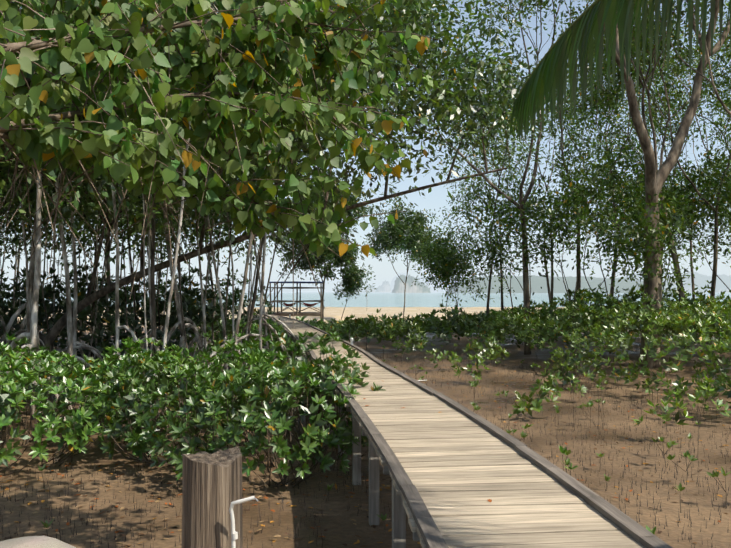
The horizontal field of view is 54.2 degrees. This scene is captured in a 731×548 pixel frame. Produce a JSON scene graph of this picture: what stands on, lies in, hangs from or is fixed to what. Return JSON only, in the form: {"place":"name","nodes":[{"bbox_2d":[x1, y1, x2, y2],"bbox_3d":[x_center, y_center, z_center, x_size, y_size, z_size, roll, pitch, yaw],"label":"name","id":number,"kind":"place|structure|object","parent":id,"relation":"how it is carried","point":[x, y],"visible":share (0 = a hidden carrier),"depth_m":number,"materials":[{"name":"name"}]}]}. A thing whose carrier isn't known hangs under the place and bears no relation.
{"place":"outdoors","nodes":[
{"label":"outdoors","id":0,"kind":"place"},
{"bbox_2d":[0,307,730,547],"bbox_3d":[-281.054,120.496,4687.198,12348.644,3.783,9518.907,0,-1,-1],"label":"ground","id":1,"kind":"structure","parent":0,"point":[338,515],"depth_m":11.44,"materials":[{"name":"brown soil"}]},
{"bbox_2d":[0,536,75,547],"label":"bank rocks","id":2,"kind":"object","parent":1,"relation":"on","point":[36,542],"visible":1,"depth_m":6.65,"materials":[{"name":"stone"}]},
{"bbox_2d":[0,261,279,369],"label":"understorey bushes","id":3,"kind":"object","parent":1,"relation":"on","point":[192,314],"visible":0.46,"depth_m":27.77,"materials":[{"name":"green plant"}]},
{"bbox_2d":[0,332,292,426],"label":"thicket bush","id":4,"kind":"object","parent":1,"relation":"on","point":[158,343],"visible":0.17,"depth_m":15.17,"materials":[{"name":"green plant"}]},
{"bbox_2d":[0,315,384,487],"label":"thicket bush","id":5,"kind":"object","parent":1,"relation":"on","point":[199,393],"visible":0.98,"depth_m":11.18,"materials":[{"name":"green plant"}]},
{"bbox_2d":[181,446,242,547],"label":"timber post","id":6,"kind":"object","parent":1,"relation":"on","point":[211,487],"visible":0.94,"depth_m":2.99,"materials":[{"name":"brown wood"}]},
{"bbox_2d":[0,0,454,321],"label":"tree foliage","id":7,"kind":"object","parent":1,"relation":"on","point":[99,126],"visible":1,"depth_m":6.10,"materials":[{"name":"green plant"}]},
{"bbox_2d":[229,496,258,547],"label":"pvc pipe","id":8,"kind":"object","parent":1,"relation":"on","point":[234,534],"visible":1,"depth_m":2.93,"materials":[{"name":"white plastic"}]},
{"bbox_2d":[0,0,549,426],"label":"mangrove trees","id":9,"kind":"object","parent":1,"relation":"on","point":[86,208],"visible":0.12,"depth_m":19.11,"materials":[{"name":"green plant"}]},
{"bbox_2d":[190,313,359,361],"bbox_3d":[-4.750,2.892,37.944,8.723,2.052,26.634,0,-1,-12],"label":"thicket bush","id":10,"kind":"object","parent":1,"relation":"on","point":[277,328],"visible":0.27,"depth_m":30.16,"materials":[{"name":"green plant"}]},
{"bbox_2d":[268,281,324,320],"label":"wooden railing","id":11,"kind":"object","parent":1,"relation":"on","point":[297,313],"depth_m":54.80,"materials":[{"name":"grey wood"}]},
{"bbox_2d":[4,0,592,380],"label":"mangrove tree","id":12,"kind":"object","parent":1,"relation":"on","point":[49,338],"visible":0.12,"depth_m":21.58,"materials":[{"name":"green plant"}]},
{"bbox_2d":[270,168,444,320],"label":"trees","id":13,"kind":"object","parent":1,"relation":"on","point":[389,242],"visible":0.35,"depth_m":57.03,"materials":[{"name":"green plant"}]},
{"bbox_2d":[0,363,729,547],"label":"fallen leaf litter","id":14,"kind":"object","parent":1,"relation":"on","point":[274,540],"visible":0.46,"depth_m":9.83,"materials":[{"name":"plant"}]},
{"bbox_2d":[0,354,730,547],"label":"mangrove pneumatophores","id":15,"kind":"object","parent":1,"relation":"on","point":[526,373],"visible":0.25,"depth_m":10.81,"materials":[{"name":"brown plant"}]},
{"bbox_2d":[37,333,730,535],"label":"mangrove seedlings","id":16,"kind":"object","parent":1,"relation":"on","point":[474,384],"visible":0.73,"depth_m":12.16,"materials":[{"name":"green plant"}]},
{"bbox_2d":[349,332,427,381],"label":"stakes and sign","id":17,"kind":"object","parent":1,"relation":"on","point":[366,349],"visible":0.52,"depth_m":30.80,"materials":[{"name":"brown wood"}]},
{"bbox_2d":[253,313,672,547],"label":"boardwalk","id":18,"kind":"structure","parent":1,"relation":"on","point":[452,467],"depth_m":6.33,"materials":[{"name":"brown wood"}]},
{"bbox_2d":[304,280,730,350],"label":"thicket bush","id":19,"kind":"object","parent":1,"relation":"on","point":[464,322],"visible":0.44,"depth_m":33.19,"materials":[{"name":"green plant"}]},
{"bbox_2d":[363,0,730,367],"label":"trees","id":20,"kind":"object","parent":1,"relation":"on","point":[654,204],"visible":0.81,"depth_m":33.90,"materials":[{"name":"green plant"}]},
{"bbox_2d":[391,283,730,425],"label":"thicket bush","id":21,"kind":"object","parent":1,"relation":"on","point":[702,322],"visible":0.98,"depth_m":21.37,"materials":[{"name":"green plant"}]},
{"bbox_2d":[509,0,730,141],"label":"coconut palm","id":22,"kind":"object","parent":1,"relation":"on","point":[583,34],"visible":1,"depth_m":5.02,"materials":[{"name":"green plant"}]},
{"bbox_2d":[0,0,730,291],"label":"sky","id":23,"kind":"structure","parent":0,"point":[384,270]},
{"bbox_2d":[4,292,730,327],"bbox_3d":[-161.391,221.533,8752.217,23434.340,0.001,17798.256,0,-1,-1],"label":"sea","id":24,"kind":"structure","parent":0,"point":[388,299],"depth_m":284.79,"materials":[{"name":"teal liquid"}]},
{"bbox_2d":[245,272,730,292],"bbox_3d":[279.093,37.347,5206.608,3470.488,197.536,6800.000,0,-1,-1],"label":"distant islands","id":25,"kind":"object","parent":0,"point":[396,285],"visible":0.46,"depth_m":1883.47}
]}

